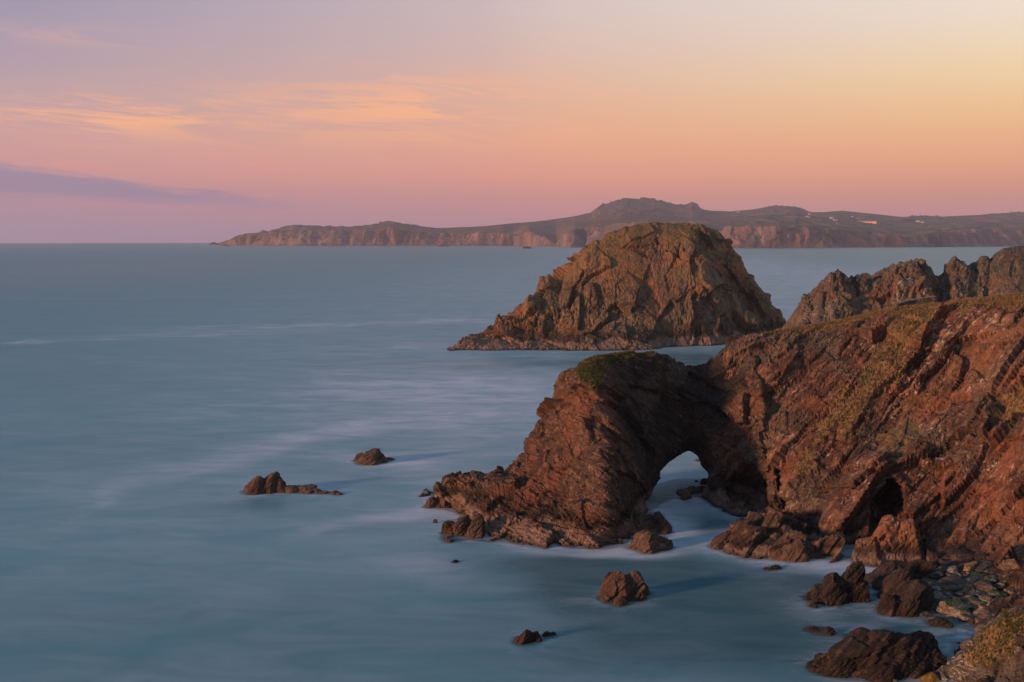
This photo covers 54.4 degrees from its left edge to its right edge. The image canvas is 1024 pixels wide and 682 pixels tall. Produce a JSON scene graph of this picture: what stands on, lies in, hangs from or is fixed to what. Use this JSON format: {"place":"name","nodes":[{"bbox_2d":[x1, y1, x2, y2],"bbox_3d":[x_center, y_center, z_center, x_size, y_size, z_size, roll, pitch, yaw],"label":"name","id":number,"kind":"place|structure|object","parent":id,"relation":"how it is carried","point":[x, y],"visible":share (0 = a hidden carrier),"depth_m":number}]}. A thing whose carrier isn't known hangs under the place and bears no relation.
{"place":"outdoors","nodes":[
{"label":"outdoors","id":0,"kind":"place"},
{"bbox_2d":[0,243,1014,681],"bbox_3d":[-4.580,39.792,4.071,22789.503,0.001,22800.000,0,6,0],"label":"sea","id":1,"kind":"structure","parent":0,"point":[162,405],"depth_m":156.77},
{"bbox_2d":[243,471,327,494],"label":"sea rock","id":2,"kind":"object","parent":1,"relation":"in","point":[272,482],"visible":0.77,"depth_m":157.68},
{"bbox_2d":[328,490,342,494],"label":"sea rock","id":3,"kind":"object","parent":1,"relation":"in","point":[335,492],"visible":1,"depth_m":156.82},
{"bbox_2d":[353,448,393,464],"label":"sea rock","id":4,"kind":"object","parent":1,"relation":"in","point":[374,456],"visible":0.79,"depth_m":178.49},
{"bbox_2d":[423,496,460,507],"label":"foot rock","id":5,"kind":"object","parent":1,"relation":"in","point":[435,502],"visible":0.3,"depth_m":149.01},
{"bbox_2d":[441,514,485,538],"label":"foot rock","id":6,"kind":"object","parent":1,"relation":"in","point":[466,526],"visible":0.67,"depth_m":134.59},
{"bbox_2d":[513,629,541,644],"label":"sea rock","id":7,"kind":"object","parent":1,"relation":"in","point":[526,636],"visible":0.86,"depth_m":99.22},
{"bbox_2d":[542,631,555,636],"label":"sea rock","id":8,"kind":"object","parent":1,"relation":"in","point":[547,633],"visible":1,"depth_m":100.94},
{"bbox_2d":[420,333,782,551],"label":"sea arch","id":9,"kind":"structure","parent":1,"relation":"in","point":[586,467],"depth_m":144.72},
{"bbox_2d":[574,350,656,391],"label":"grass","id":10,"kind":"structure","parent":9,"relation":"on","point":[595,364],"depth_m":145.56},
{"bbox_2d":[599,571,649,606],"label":"sea rock","id":11,"kind":"object","parent":1,"relation":"in","point":[619,588],"visible":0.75,"depth_m":110.67},
{"bbox_2d":[629,529,672,553],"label":"foot rock","id":12,"kind":"object","parent":1,"relation":"in","point":[646,541],"visible":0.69,"depth_m":128.35},
{"bbox_2d":[632,511,672,534],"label":"foot rock","id":13,"kind":"object","parent":1,"relation":"in","point":[657,522],"visible":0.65,"depth_m":136.07},
{"bbox_2d":[694,478,706,484],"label":"sea rock","id":14,"kind":"object","parent":1,"relation":"in","point":[703,481],"visible":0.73,"depth_m":163.23},
{"bbox_2d":[763,564,782,569],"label":"cove rock","id":15,"kind":"object","parent":1,"relation":"in","point":[775,567],"visible":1,"depth_m":121.31},
{"bbox_2d":[807,601,817,607],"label":"cove rock","id":16,"kind":"object","parent":1,"relation":"in","point":[813,604],"visible":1,"depth_m":108.72},
{"bbox_2d":[806,626,834,635],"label":"cove rock","id":17,"kind":"object","parent":1,"relation":"in","point":[828,630],"visible":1,"depth_m":101.59},
{"bbox_2d":[803,561,870,605],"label":"cove rock","id":18,"kind":"object","parent":1,"relation":"in","point":[850,584],"visible":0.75,"depth_m":110.44},
{"bbox_2d":[806,627,946,681],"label":"cove rock","id":19,"kind":"object","parent":1,"relation":"in","point":[876,655],"visible":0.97,"depth_m":92.03},
{"bbox_2d":[927,616,952,627],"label":"cove rock","id":20,"kind":"object","parent":1,"relation":"in","point":[937,621],"visible":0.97,"depth_m":103.36},
{"bbox_2d":[0,0,1023,242],"label":"sky","id":21,"kind":"structure","parent":0,"point":[122,121]},
{"bbox_2d":[219,197,1023,247],"bbox_3d":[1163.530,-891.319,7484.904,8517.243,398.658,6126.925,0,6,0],"label":"hills","id":22,"kind":"structure","parent":0,"point":[777,226],"depth_m":6005.52},
{"bbox_2d":[857,220,876,223],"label":"barn","id":23,"kind":"structure","parent":22,"relation":"on","point":[871,221],"depth_m":6347.99},
{"bbox_2d":[676,297,1023,623],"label":"headland","id":24,"kind":"structure","parent":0,"point":[943,468],"depth_m":139.48},
{"bbox_2d":[710,511,764,549],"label":"foot rock","id":25,"kind":"object","parent":24,"relation":"on","point":[720,541],"visible":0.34,"depth_m":131.82},
{"bbox_2d":[769,525,815,561],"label":"foot rock","id":26,"kind":"object","parent":24,"relation":"on","point":[798,550],"visible":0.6,"depth_m":124.57},
{"bbox_2d":[735,292,1023,472],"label":"grass","id":27,"kind":"structure","parent":24,"relation":"on","point":[963,300],"depth_m":150.44},
{"bbox_2d":[864,560,906,589],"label":"cove rock","id":28,"kind":"object","parent":24,"relation":"on","point":[878,575],"visible":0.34,"depth_m":116.63},
{"bbox_2d":[851,514,924,564],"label":"foot rock","id":29,"kind":"object","parent":24,"relation":"on","point":[892,537],"visible":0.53,"depth_m":123.88},
{"bbox_2d":[876,568,915,598],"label":"cove rock","id":30,"kind":"object","parent":24,"relation":"on","point":[893,577],"visible":0.26,"depth_m":111.61},
{"bbox_2d":[876,579,933,617],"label":"cove rock","id":31,"kind":"object","parent":24,"relation":"on","point":[909,598],"visible":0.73,"depth_m":106.60},
{"bbox_2d":[919,611,930,616],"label":"boulder","id":32,"kind":"object","parent":31,"relation":"on","point":[924,613],"visible":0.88,"depth_m":106.28},
{"bbox_2d":[892,296,935,308],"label":"dry stone wall","id":33,"kind":"structure","parent":24,"relation":"on","point":[926,299],"depth_m":160.36},
{"bbox_2d":[906,559,940,579],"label":"cove rock","id":34,"kind":"object","parent":24,"relation":"on","point":[920,568],"visible":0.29,"depth_m":115.94},
{"bbox_2d":[927,566,945,577],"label":"boulder","id":35,"kind":"object","parent":24,"relation":"on","point":[941,569],"visible":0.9,"depth_m":114.74},
{"bbox_2d":[932,586,942,590],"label":"beach stone","id":36,"kind":"object","parent":24,"relation":"on","point":[936,588],"visible":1,"depth_m":110.78},
{"bbox_2d":[933,571,942,576],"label":"beach stone","id":37,"kind":"object","parent":24,"relation":"on","point":[938,573],"visible":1,"depth_m":114.35},
{"bbox_2d":[932,593,949,602],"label":"boulder","id":38,"kind":"object","parent":24,"relation":"on","point":[937,597],"visible":0.77,"depth_m":108.59},
{"bbox_2d":[934,598,964,613],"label":"boulder","id":39,"kind":"object","parent":24,"relation":"on","point":[946,606],"visible":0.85,"depth_m":106.83},
{"bbox_2d":[935,575,964,585],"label":"boulder","id":40,"kind":"object","parent":24,"relation":"on","point":[955,580],"visible":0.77,"depth_m":112.05},
{"bbox_2d":[946,566,958,572],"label":"boulder","id":41,"kind":"object","parent":24,"relation":"on","point":[950,569],"visible":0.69,"depth_m":114.73},
{"bbox_2d":[946,607,970,620],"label":"boulder","id":42,"kind":"object","parent":24,"relation":"on","point":[954,613],"visible":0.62,"depth_m":105.36},
{"bbox_2d":[958,614,968,620],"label":"beach stone","id":43,"kind":"object","parent":42,"relation":"on","point":[962,617],"visible":1,"depth_m":104.51},
{"bbox_2d":[956,584,974,594],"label":"boulder","id":44,"kind":"object","parent":24,"relation":"on","point":[968,588],"visible":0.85,"depth_m":110.31},
{"bbox_2d":[963,577,972,582],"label":"beach stone","id":45,"kind":"object","parent":24,"relation":"on","point":[968,579],"visible":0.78,"depth_m":112.64},
{"bbox_2d":[964,604,973,609],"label":"beach stone","id":46,"kind":"object","parent":24,"relation":"on","point":[969,607],"visible":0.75,"depth_m":106.55},
{"bbox_2d":[963,561,977,570],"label":"boulder","id":47,"kind":"object","parent":24,"relation":"on","point":[972,565],"visible":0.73,"depth_m":115.15},
{"bbox_2d":[962,596,979,604],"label":"boulder","id":48,"kind":"object","parent":24,"relation":"on","point":[972,600],"visible":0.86,"depth_m":107.82},
{"bbox_2d":[967,615,974,622],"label":"beach stone","id":49,"kind":"object","parent":24,"relation":"on","point":[971,619],"visible":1,"depth_m":104.18},
{"bbox_2d":[972,608,985,614],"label":"boulder","id":50,"kind":"object","parent":24,"relation":"on","point":[978,611],"visible":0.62,"depth_m":105.15},
{"bbox_2d":[974,560,991,571],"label":"boulder","id":51,"kind":"object","parent":24,"relation":"on","point":[982,565],"visible":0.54,"depth_m":115.44},
{"bbox_2d":[972,580,996,594],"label":"boulder","id":52,"kind":"object","parent":24,"relation":"on","point":[983,586],"visible":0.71,"depth_m":110.58},
{"bbox_2d":[988,589,997,594],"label":"beach stone","id":53,"kind":"object","parent":52,"relation":"on","point":[992,591],"visible":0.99,"depth_m":109.79},
{"bbox_2d":[977,595,991,601],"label":"boulder","id":54,"kind":"object","parent":24,"relation":"on","point":[984,598],"visible":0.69,"depth_m":108.08},
{"bbox_2d":[993,582,1004,588],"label":"beach stone","id":55,"kind":"object","parent":24,"relation":"on","point":[998,584],"visible":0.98,"depth_m":111.64},
{"bbox_2d":[991,292,1022,296],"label":"dry stone wall","id":56,"kind":"structure","parent":24,"relation":"on","point":[1006,293],"depth_m":153.85},
{"bbox_2d":[997,559,1019,570],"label":"boulder","id":57,"kind":"object","parent":24,"relation":"on","point":[1007,564],"visible":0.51,"depth_m":115.05},
{"bbox_2d":[934,607,1023,681],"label":"foreground outcrop","id":58,"kind":"object","parent":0,"point":[1003,666],"visible":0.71,"depth_m":88.24},
{"bbox_2d":[916,672,939,681],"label":"boulder","id":59,"kind":"object","parent":58,"relation":"on","point":[930,677],"visible":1,"depth_m":90.61},
{"bbox_2d":[972,616,993,628],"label":"boulder","id":60,"kind":"object","parent":58,"relation":"on","point":[983,621],"visible":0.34,"depth_m":103.18},
{"bbox_2d":[974,617,980,622],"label":"beach stone","id":61,"kind":"object","parent":60,"relation":"on","point":[977,619],"visible":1,"depth_m":104.06},
{"bbox_2d":[961,607,1023,666],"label":"grass","id":62,"kind":"structure","parent":58,"relation":"on","point":[1009,630],"depth_m":88.16},
{"bbox_3d":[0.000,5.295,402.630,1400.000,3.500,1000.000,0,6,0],"label":"seabed","id":63,"kind":"structure","parent":0,"visible":0},
{"bbox_2d":[447,221,785,350],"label":"sea stack","id":64,"kind":"object","parent":63,"relation":"on","point":[652,285],"visible":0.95,"depth_m":383.78},
{"bbox_2d":[780,246,1023,329],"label":"rock ridge","id":65,"kind":"object","parent":63,"relation":"on","point":[836,295],"visible":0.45,"depth_m":300.14}
]}

